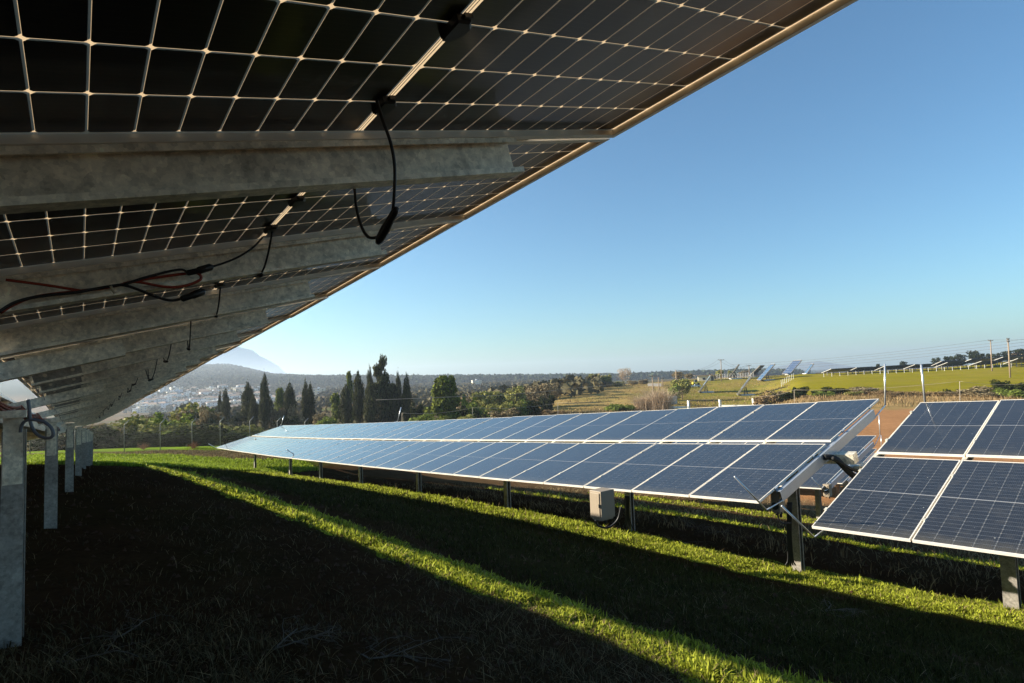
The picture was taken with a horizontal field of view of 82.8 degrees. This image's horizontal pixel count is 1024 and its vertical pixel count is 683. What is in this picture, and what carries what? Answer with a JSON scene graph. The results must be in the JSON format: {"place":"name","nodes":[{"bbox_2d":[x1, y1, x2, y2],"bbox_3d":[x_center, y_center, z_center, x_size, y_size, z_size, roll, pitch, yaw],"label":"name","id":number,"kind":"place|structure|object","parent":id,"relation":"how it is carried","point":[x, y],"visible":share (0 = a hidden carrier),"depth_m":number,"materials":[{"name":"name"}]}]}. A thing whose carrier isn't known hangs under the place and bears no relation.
{"place":"outdoors","nodes":[
{"label":"outdoors","id":0,"kind":"place"},
{"bbox_2d":[0,446,318,472],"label":"field grass","id":1,"kind":"structure","parent":0,"point":[201,462],"depth_m":40.49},
{"bbox_2d":[96,449,295,460],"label":"dry grass","id":2,"kind":"structure","parent":0,"point":[221,452],"depth_m":45.85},
{"bbox_2d":[205,347,285,373],"bbox_3d":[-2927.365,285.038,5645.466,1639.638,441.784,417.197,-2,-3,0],"label":"mountain","id":3,"kind":"structure","parent":0,"point":[244,357],"depth_m":5562.51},
{"bbox_2d":[0,361,1023,682],"bbox_3d":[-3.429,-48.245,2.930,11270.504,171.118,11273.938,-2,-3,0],"label":"ground","id":4,"kind":"structure","parent":0,"point":[154,553],"depth_m":6.50,"materials":[{"name":"plant"}]},
{"bbox_2d":[27,428,98,450],"bbox_3d":[-44.666,9.811,58.239,7.583,2.306,6.678,-5,-5,44],"label":"bush","id":5,"kind":"object","parent":4,"relation":"on","point":[41,440],"visible":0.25,"depth_m":56.23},
{"bbox_2d":[45,624,162,664],"bbox_3d":[-2.350,1.706,3.069,0.966,0.220,0.518,0,-4,-28],"label":"dead branch","id":6,"kind":"object","parent":4,"relation":"on","point":[105,652],"visible":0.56,"depth_m":3.15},
{"bbox_2d":[74,430,150,448],"bbox_3d":[-40.974,10.073,59.971,7.845,2.095,6.908,-3,-4,23],"label":"bush","id":7,"kind":"object","parent":4,"relation":"on","point":[100,433],"visible":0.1,"depth_m":58.72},
{"bbox_2d":[97,411,148,434],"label":"bush","id":8,"kind":"object","parent":4,"relation":"on","point":[134,420],"visible":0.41,"depth_m":71.25,"materials":[{"name":"green plant"}]},
{"bbox_2d":[80,608,172,642],"bbox_3d":[-2.509,1.844,3.569,0.487,0.188,0.848,-5,-4,36],"label":"dead branch","id":9,"kind":"object","parent":4,"relation":"on","point":[135,626],"visible":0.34,"depth_m":3.64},
{"bbox_2d":[93,433,163,448],"bbox_3d":[-37.569,9.737,56.907,6.410,1.584,6.769,-4,-4,34],"label":"bush","id":10,"kind":"object","parent":4,"relation":"on","point":[110,441],"visible":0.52,"depth_m":56.05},
{"bbox_2d":[126,435,173,447],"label":"bush","id":11,"kind":"object","parent":4,"relation":"on","point":[150,442],"visible":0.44,"depth_m":55.15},
{"bbox_2d":[0,416,307,456],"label":"wire fence","id":12,"kind":"object","parent":4,"relation":"on","point":[250,433],"visible":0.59,"depth_m":48.76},
{"bbox_2d":[137,421,197,433],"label":"bush","id":13,"kind":"object","parent":4,"relation":"on","point":[177,426],"visible":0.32,"depth_m":65.01,"materials":[{"name":"green plant"}]},
{"bbox_2d":[140,412,194,433],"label":"bush","id":14,"kind":"object","parent":4,"relation":"on","point":[160,418],"visible":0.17,"depth_m":68.25,"materials":[{"name":"green plant"}]},
{"bbox_2d":[167,402,215,423],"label":"bush","id":15,"kind":"object","parent":4,"relation":"on","point":[194,407],"visible":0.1,"depth_m":84.22,"materials":[{"name":"green plant"}]},
{"bbox_2d":[158,431,229,446],"bbox_3d":[-31.499,9.636,57.216,5.952,1.492,6.086,-3,-4,11],"label":"bush","id":16,"kind":"object","parent":4,"relation":"on","point":[194,436],"visible":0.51,"depth_m":55.48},
{"bbox_2d":[167,424,234,436],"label":"bush","id":17,"kind":"object","parent":4,"relation":"on","point":[180,431],"visible":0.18,"depth_m":62.76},
{"bbox_2d":[176,409,225,424],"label":"bush","id":18,"kind":"object","parent":4,"relation":"on","point":[220,416],"visible":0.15,"depth_m":81.83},
{"bbox_2d":[168,434,242,446],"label":"bush","id":19,"kind":"object","parent":4,"relation":"on","point":[231,437],"visible":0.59,"depth_m":56.01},
{"bbox_2d":[198,405,217,428],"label":"bush","id":20,"kind":"object","parent":4,"relation":"on","point":[205,413],"visible":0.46,"depth_m":73.86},
{"bbox_2d":[122,382,315,412],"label":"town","id":21,"kind":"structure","parent":4,"relation":"on","point":[273,387],"depth_m":956.14,"materials":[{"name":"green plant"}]},
{"bbox_2d":[220,388,231,420],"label":"cypress tree","id":22,"kind":"object","parent":4,"relation":"on","point":[225,406],"visible":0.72,"depth_m":129.96,"materials":[{"name":"green plant"}]},
{"bbox_2d":[218,424,251,436],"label":"bush","id":23,"kind":"object","parent":4,"relation":"on","point":[242,429],"visible":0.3,"depth_m":64.11,"materials":[{"name":"green plant"}]},
{"bbox_2d":[240,379,254,425],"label":"cypress tree","id":24,"kind":"object","parent":4,"relation":"on","point":[247,394],"visible":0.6,"depth_m":123.65,"materials":[{"name":"green plant"}]},
{"bbox_2d":[188,363,313,375],"bbox_3d":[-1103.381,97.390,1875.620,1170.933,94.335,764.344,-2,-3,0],"label":"woodland","id":25,"kind":"object","parent":4,"relation":"on","point":[218,367],"visible":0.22,"depth_m":1875.96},
{"bbox_2d":[247,395,258,427],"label":"cypress tree","id":26,"kind":"object","parent":4,"relation":"on","point":[253,406],"visible":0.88,"depth_m":120.69,"materials":[{"name":"green plant"}]},
{"bbox_2d":[258,372,270,429],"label":"cypress tree","id":27,"kind":"object","parent":4,"relation":"on","point":[264,407],"visible":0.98,"depth_m":117.83,"materials":[{"name":"green plant"}]},
{"bbox_2d":[265,406,285,428],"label":"bush","id":28,"kind":"object","parent":4,"relation":"on","point":[276,415],"visible":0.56,"depth_m":119.91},
{"bbox_2d":[274,387,284,416],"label":"pine tree","id":29,"kind":"object","parent":4,"relation":"on","point":[279,399],"visible":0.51,"depth_m":137.54,"materials":[{"name":"green plant"}]},
{"bbox_2d":[206,607,355,649],"bbox_3d":[-1.505,1.861,3.511,1.075,0.183,0.566,1,-5,-41],"label":"dead branch","id":30,"kind":"object","parent":4,"relation":"on","point":[314,636],"visible":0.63,"depth_m":3.65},
{"bbox_2d":[270,416,298,427],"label":"bush","id":31,"kind":"object","parent":4,"relation":"on","point":[286,420],"visible":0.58,"depth_m":98.73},
{"bbox_2d":[282,379,297,416],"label":"cypress tree","id":32,"kind":"object","parent":4,"relation":"on","point":[289,395],"visible":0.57,"depth_m":121.96,"materials":[{"name":"green plant"}]},
{"bbox_2d":[287,404,304,424],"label":"bush","id":33,"kind":"object","parent":4,"relation":"on","point":[292,411],"visible":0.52,"depth_m":117.59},
{"bbox_2d":[300,377,309,424],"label":"cypress tree","id":34,"kind":"object","parent":4,"relation":"on","point":[305,404],"visible":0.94,"depth_m":123.97,"materials":[{"name":"green plant"}]},
{"bbox_2d":[307,381,315,424],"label":"cypress tree","id":35,"kind":"object","parent":4,"relation":"on","point":[311,406],"visible":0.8,"depth_m":125.86,"materials":[{"name":"green plant"}]},
{"bbox_2d":[313,416,339,424],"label":"bush","id":36,"kind":"object","parent":4,"relation":"on","point":[328,420],"visible":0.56,"depth_m":107.55,"materials":[{"name":"green plant"}]},
{"bbox_2d":[329,392,342,423],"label":"pine tree","id":37,"kind":"object","parent":4,"relation":"on","point":[335,400],"visible":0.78,"depth_m":133.58,"materials":[{"name":"green plant"}]},
{"bbox_2d":[338,380,352,423],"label":"cypress tree","id":38,"kind":"object","parent":4,"relation":"on","point":[345,409],"visible":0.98,"depth_m":127.62,"materials":[{"name":"green plant"}]},
{"bbox_2d":[345,371,353,422],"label":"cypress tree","id":39,"kind":"object","parent":4,"relation":"on","point":[350,383],"visible":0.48,"depth_m":137.14,"materials":[{"name":"green plant"}]},
{"bbox_2d":[351,369,364,422],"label":"cypress tree","id":40,"kind":"object","parent":4,"relation":"on","point":[358,403],"visible":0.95,"depth_m":125.69,"materials":[{"name":"green plant"}]},
{"bbox_2d":[363,378,378,422],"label":"cypress tree","id":41,"kind":"object","parent":4,"relation":"on","point":[370,411],"visible":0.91,"depth_m":120.58,"materials":[{"name":"green plant"}]},
{"bbox_2d":[147,373,605,422],"bbox_3d":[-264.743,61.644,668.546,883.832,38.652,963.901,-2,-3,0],"label":"scrubland","id":42,"kind":"structure","parent":4,"relation":"on","point":[420,392],"depth_m":293.21,"materials":[{"name":"green plant"}]},
{"bbox_2d":[370,354,397,422],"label":"conifer tree","id":43,"kind":"object","parent":4,"relation":"on","point":[382,387],"visible":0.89,"depth_m":122.04,"materials":[{"name":"green plant"}]},
{"bbox_2d":[386,381,401,421],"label":"cypress tree","id":44,"kind":"object","parent":4,"relation":"on","point":[394,405],"visible":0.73,"depth_m":122.45,"materials":[{"name":"green plant"}]},
{"bbox_2d":[396,372,402,421],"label":"cypress tree","id":45,"kind":"object","parent":4,"relation":"on","point":[398,382],"visible":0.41,"depth_m":128.15,"materials":[{"name":"green plant"}]},
{"bbox_2d":[400,373,412,421],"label":"cypress tree","id":46,"kind":"object","parent":4,"relation":"on","point":[406,402],"visible":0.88,"depth_m":121.81,"materials":[{"name":"green plant"}]},
{"bbox_2d":[358,629,469,668],"bbox_3d":[-0.652,1.994,3.683,0.874,0.254,0.488,-2,-3,0],"label":"dead branch","id":47,"kind":"object","parent":4,"relation":"on","point":[403,651],"visible":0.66,"depth_m":3.62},
{"bbox_2d":[410,401,423,419],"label":"shrub","id":48,"kind":"object","parent":4,"relation":"on","point":[418,411],"visible":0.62,"depth_m":115.64,"materials":[{"name":"green plant"}]},
{"bbox_2d":[408,413,439,420],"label":"bush","id":49,"kind":"object","parent":4,"relation":"on","point":[423,417],"visible":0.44,"depth_m":103.22,"materials":[{"name":"green plant"}]},
{"bbox_2d":[0,0,857,648],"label":"solar table","id":50,"kind":"object","parent":4,"relation":"on","point":[326,148],"visible":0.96,"depth_m":1.69,"materials":[{"name":"black glass"}]},
{"bbox_2d":[0,401,59,430],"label":"cable bundle","id":51,"kind":"object","parent":50,"relation":"attached to","point":[4,407],"visible":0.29,"depth_m":4.53,"materials":[{"name":"black plastic"}]},
{"bbox_2d":[19,399,54,439],"bbox_3d":[-2.702,0.442,3.300,0.203,0.233,0.030,-2,-3,0],"label":"cable","id":52,"kind":"object","parent":50,"relation":"hanging from","point":[30,419],"visible":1,"depth_m":3.29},
{"bbox_2d":[5,278,78,289],"bbox_3d":[-1.699,-0.204,2.113,0.216,0.037,0.010,1,-4,-36],"label":"cable","id":53,"kind":"object","parent":50,"relation":"attached to","point":[38,284],"visible":1,"depth_m":2.10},
{"bbox_2d":[0,284,179,312],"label":"cable","id":54,"kind":"object","parent":50,"relation":"attached to","point":[2,309],"visible":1,"depth_m":2.16,"materials":[{"name":"black plastic"}]},
{"bbox_2d":[180,288,205,301],"bbox_3d":[-1.303,-0.191,2.372,0.095,0.060,0.030,1,-4,-38],"label":"cable connector","id":55,"kind":"object","parent":54,"relation":"attached to","point":[197,293],"visible":1,"depth_m":2.36,"materials":[{"name":"black plastic"}]},
{"bbox_2d":[1,272,202,313],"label":"cable","id":56,"kind":"object","parent":50,"relation":"attached to","point":[171,275],"visible":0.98,"depth_m":2.32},
{"bbox_2d":[123,268,185,285],"bbox_3d":[-1.414,-0.256,2.308,0.219,0.085,0.011,1,-4,-38],"label":"cable","id":57,"kind":"object","parent":50,"relation":"attached to","point":[151,275],"visible":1,"depth_m":2.30,"materials":[{"name":"black plastic"}]},
{"bbox_2d":[185,264,213,275],"bbox_3d":[-1.290,-0.297,2.399,0.105,0.058,0.030,1,-4,-38],"label":"cable connector","id":58,"kind":"object","parent":57,"relation":"attached to","point":[203,269],"visible":1,"depth_m":2.39,"materials":[{"name":"black plastic"}]},
{"bbox_2d":[213,236,264,266],"bbox_3d":[-1.181,-0.395,2.520,0.214,0.167,0.011,1,-4,-39],"label":"cable","id":59,"kind":"object","parent":50,"relation":"attached to","point":[245,252],"visible":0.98,"depth_m":2.52,"materials":[{"name":"black plastic"}]},
{"bbox_2d":[424,375,459,419],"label":"pine tree","id":60,"kind":"object","parent":4,"relation":"on","point":[441,388],"visible":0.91,"depth_m":110.89,"materials":[{"name":"green plant"}]},
{"bbox_2d":[445,375,461,418],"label":"pine tree","id":61,"kind":"object","parent":4,"relation":"on","point":[452,379],"visible":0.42,"depth_m":112.78,"materials":[{"name":"green plant"}]},
{"bbox_2d":[465,402,486,414],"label":"bush","id":62,"kind":"object","parent":4,"relation":"on","point":[475,407],"visible":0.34,"depth_m":116.81,"materials":[{"name":"green plant"}]},
{"bbox_2d":[470,390,496,410],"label":"round tree","id":63,"kind":"object","parent":4,"relation":"on","point":[484,398],"visible":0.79,"depth_m":148.69,"materials":[{"name":"green plant"}]},
{"bbox_2d":[166,368,804,386],"bbox_3d":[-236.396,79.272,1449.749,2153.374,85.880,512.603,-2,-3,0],"label":"woodland","id":64,"kind":"object","parent":4,"relation":"on","point":[233,378],"visible":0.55,"depth_m":1244.27,"materials":[{"name":"plant"}]},
{"bbox_2d":[146,465,840,682],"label":"grass strip","id":65,"kind":"object","parent":4,"relation":"on","point":[685,662],"depth_m":5.54,"materials":[{"name":"plant"}]},
{"bbox_2d":[489,391,505,404],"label":"round tree","id":66,"kind":"object","parent":4,"relation":"on","point":[500,397],"visible":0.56,"depth_m":154.54,"materials":[{"name":"green plant"}]},
{"bbox_2d":[484,402,511,413],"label":"bush","id":67,"kind":"object","parent":4,"relation":"on","point":[487,407],"visible":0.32,"depth_m":122.58,"materials":[{"name":"green plant"}]},
{"bbox_2d":[147,465,857,682],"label":"dry stems","id":68,"kind":"object","parent":4,"relation":"on","point":[704,648],"visible":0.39,"depth_m":5.21,"materials":[{"name":"beige plant"}]},
{"bbox_2d":[488,408,520,417],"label":"bush","id":69,"kind":"object","parent":4,"relation":"on","point":[507,413],"visible":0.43,"depth_m":103.47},
{"bbox_2d":[0,464,1022,682],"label":"straw","id":70,"kind":"object","parent":4,"relation":"on","point":[233,668],"visible":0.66,"depth_m":3.99,"materials":[{"name":"beige plant"}]},
{"bbox_2d":[0,463,1023,682],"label":"weeds","id":71,"kind":"object","parent":4,"relation":"on","point":[209,634],"visible":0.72,"depth_m":3.99,"materials":[{"name":"plant"}]},
{"bbox_2d":[1,466,1023,682],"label":"clods","id":72,"kind":"object","parent":4,"relation":"on","point":[136,529],"visible":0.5,"depth_m":5.14,"materials":[{"name":"soil"}]},
{"bbox_2d":[504,385,528,404],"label":"round tree","id":73,"kind":"object","parent":4,"relation":"on","point":[517,395],"visible":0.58,"depth_m":163.21,"materials":[{"name":"green plant"}]},
{"bbox_2d":[508,399,531,415],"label":"bush","id":74,"kind":"object","parent":4,"relation":"on","point":[524,411],"visible":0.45,"depth_m":126.84,"materials":[{"name":"green plant"}]},
{"bbox_2d":[526,400,542,415],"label":"bush","id":75,"kind":"object","parent":4,"relation":"on","point":[536,410],"visible":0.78,"depth_m":128.79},
{"bbox_2d":[525,383,556,404],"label":"round tree","id":76,"kind":"object","parent":4,"relation":"on","point":[536,395],"visible":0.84,"depth_m":171.02,"materials":[{"name":"beige plant"}]},
{"bbox_2d":[539,395,554,411],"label":"bush","id":77,"kind":"object","parent":4,"relation":"on","point":[549,401],"visible":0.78,"depth_m":149.19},
{"bbox_2d":[209,364,885,571],"bbox_3d":[-6.878,4.808,26.059,5.913,5.936,42.037,1,-4,-36],"label":"solar table","id":78,"kind":"object","parent":4,"relation":"on","point":[713,468],"visible":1,"depth_m":12.68,"materials":[{"name":"blue glass"}]},
{"bbox_2d":[590,487,614,522],"bbox_3d":[1.484,2.714,9.600,0.350,0.526,0.256,1,-4,-38],"label":"inverter box","id":79,"kind":"object","parent":78,"relation":"attached to","point":[602,505],"visible":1,"depth_m":9.51,"materials":[{"name":"paint"}]},
{"bbox_2d":[590,492,599,517],"bbox_3d":[1.362,2.673,9.509,0.014,0.386,0.196,1,-4,-38],"label":"door","id":80,"kind":"structure","parent":79,"relation":"in","point":[595,511],"depth_m":9.50,"materials":[{"name":"paint"}]},
{"bbox_2d":[623,496,632,528],"bbox_3d":[2.543,3.765,12.800,0.239,0.726,0.068,-2,-3,0],"label":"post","id":81,"kind":"object","parent":78,"relation":"attached to","point":[626,511],"visible":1,"depth_m":12.79,"materials":[{"name":"black plastic"}]},
{"bbox_2d":[771,490,784,517],"bbox_3d":[3.907,2.380,8.545,0.190,0.389,0.132,1,-4,-38],"label":"combiner box","id":82,"kind":"object","parent":78,"relation":"attached to","point":[776,497],"visible":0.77,"depth_m":8.49,"materials":[{"name":"paint"}]},
{"bbox_2d":[785,502,795,565],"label":"post cables","id":83,"kind":"object","parent":78,"relation":"attached to","point":[790,558],"visible":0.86,"depth_m":9.59,"materials":[{"name":"black plastic"}]},
{"bbox_2d":[823,454,855,478],"bbox_3d":[5.239,2.015,9.198,0.587,0.474,0.098,-2,-3,-2],"label":"cable conduit","id":84,"kind":"object","parent":78,"relation":"attached to","point":[851,474],"visible":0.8,"depth_m":9.17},
{"bbox_2d":[546,382,561,403],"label":"round tree","id":85,"kind":"object","parent":4,"relation":"on","point":[558,390],"visible":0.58,"depth_m":184.20,"materials":[{"name":"green plant"}]},
{"bbox_2d":[167,465,1023,682],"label":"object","id":86,"kind":"object","parent":4,"relation":"on","point":[904,627],"visible":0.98,"depth_m":6.19,"materials":[{"name":"green plant"}]},
{"bbox_2d":[243,469,1023,629],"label":"grass strip","id":87,"kind":"object","parent":4,"relation":"on","point":[837,583],"depth_m":9.76,"materials":[{"name":"plant"}]},
{"bbox_2d":[252,471,1023,627],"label":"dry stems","id":88,"kind":"object","parent":4,"relation":"on","point":[736,559],"visible":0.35,"depth_m":9.83,"materials":[{"name":"beige plant"}]},
{"bbox_2d":[625,393,659,409],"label":"bare shrub","id":89,"kind":"object","parent":4,"relation":"on","point":[639,406],"visible":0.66,"depth_m":150.97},
{"bbox_2d":[631,387,688,409],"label":"bare shrub","id":90,"kind":"object","parent":4,"relation":"on","point":[657,401],"visible":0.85,"depth_m":148.58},
{"bbox_2d":[538,375,790,415],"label":"dry grass","id":91,"kind":"structure","parent":4,"relation":"on","point":[678,403],"depth_m":200.18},
{"bbox_2d":[670,378,691,399],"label":"round tree","id":92,"kind":"object","parent":4,"relation":"on","point":[684,384],"visible":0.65,"depth_m":199.04,"materials":[{"name":"green plant"}]},
{"bbox_2d":[587,492,816,522],"bbox_3d":[8.201,6.394,22.031,1.854,0.859,14.116,1,-4,-37],"label":"grass strip","id":93,"kind":"object","parent":4,"relation":"on","point":[805,519],"depth_m":22.23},
{"bbox_2d":[381,482,1023,597],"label":"dry grass","id":94,"kind":"structure","parent":4,"relation":"on","point":[813,511],"depth_m":15.26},
{"bbox_2d":[485,486,1023,570],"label":"grass strip","id":95,"kind":"object","parent":4,"relation":"on","point":[823,537],"depth_m":14.48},
{"bbox_2d":[637,415,879,518],"bbox_3d":[8.249,4.908,23.343,5.501,3.855,10.983,0,-4,-34],"label":"solar table","id":96,"kind":"object","parent":4,"relation":"on","point":[822,475],"visible":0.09,"depth_m":19.96,"materials":[{"name":"silver glass"}]},
{"bbox_2d":[823,483,831,498],"bbox_3d":[9.763,4.636,17.988,0.230,0.436,0.186,1,-4,-38],"label":"combiner box","id":97,"kind":"object","parent":96,"relation":"attached to","point":[827,493],"visible":0.98,"depth_m":17.93,"materials":[{"name":"paint"}]},
{"bbox_2d":[757,364,775,380],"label":"sun tracker","id":98,"kind":"object","parent":4,"relation":"on","point":[765,372],"visible":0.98,"depth_m":272.10,"materials":[{"name":"blue glass"}]},
{"bbox_2d":[755,390,778,403],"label":"bush","id":99,"kind":"object","parent":4,"relation":"on","point":[771,398],"visible":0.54,"depth_m":134.30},
{"bbox_2d":[782,360,800,374],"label":"sun tracker","id":100,"kind":"object","parent":4,"relation":"on","point":[789,370],"visible":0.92,"depth_m":312.39,"materials":[{"name":"blue glass"}]},
{"bbox_2d":[829,440,881,495],"bbox_3d":[15.431,6.999,32.822,4.930,3.384,8.686,1,-5,-40],"label":"solar table","id":101,"kind":"object","parent":4,"relation":"on","point":[868,455],"visible":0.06,"depth_m":30.37,"materials":[{"name":"silver glass"}]},
{"bbox_2d":[849,387,883,393],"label":"bush","id":102,"kind":"object","parent":4,"relation":"on","point":[856,389],"visible":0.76,"depth_m":130.72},
{"bbox_2d":[847,366,887,373],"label":"ridge solar table","id":103,"kind":"object","parent":4,"relation":"on","point":[864,369],"visible":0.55,"depth_m":273.16,"materials":[{"name":"black glass"}]},
{"bbox_2d":[874,364,913,372],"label":"ridge solar table","id":104,"kind":"object","parent":4,"relation":"on","point":[897,367],"visible":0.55,"depth_m":272.56,"materials":[{"name":"black glass"}]},
{"bbox_2d":[772,390,1023,406],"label":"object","id":105,"kind":"object","parent":4,"relation":"on","point":[892,399],"visible":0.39,"depth_m":110.99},
{"bbox_2d":[781,364,1023,610],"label":"solar table","id":106,"kind":"object","parent":4,"relation":"on","point":[966,502],"visible":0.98,"depth_m":7.76,"materials":[{"name":"blue glass"}]},
{"bbox_2d":[951,385,994,395],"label":"bush","id":107,"kind":"object","parent":4,"relation":"on","point":[976,389],"visible":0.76,"depth_m":116.66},
{"bbox_2d":[969,360,1004,368],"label":"ridge solar table","id":108,"kind":"object","parent":4,"relation":"on","point":[980,363],"visible":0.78,"depth_m":261.00,"materials":[{"name":"black glass"}]},
{"bbox_2d":[991,389,1023,397],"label":"bush","id":109,"kind":"object","parent":4,"relation":"on","point":[1016,393],"visible":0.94,"depth_m":111.00,"materials":[{"name":"green plant"}]},
{"bbox_2d":[238,0,1023,375],"label":"sky","id":110,"kind":"structure","parent":0,"point":[853,187],"materials":[{"name":"blue"}]},
{"bbox_2d":[772,361,853,369],"bbox_3d":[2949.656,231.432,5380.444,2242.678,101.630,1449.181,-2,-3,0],"label":"mountain","id":111,"kind":"structure","parent":0,"point":[816,365],"depth_m":5041.30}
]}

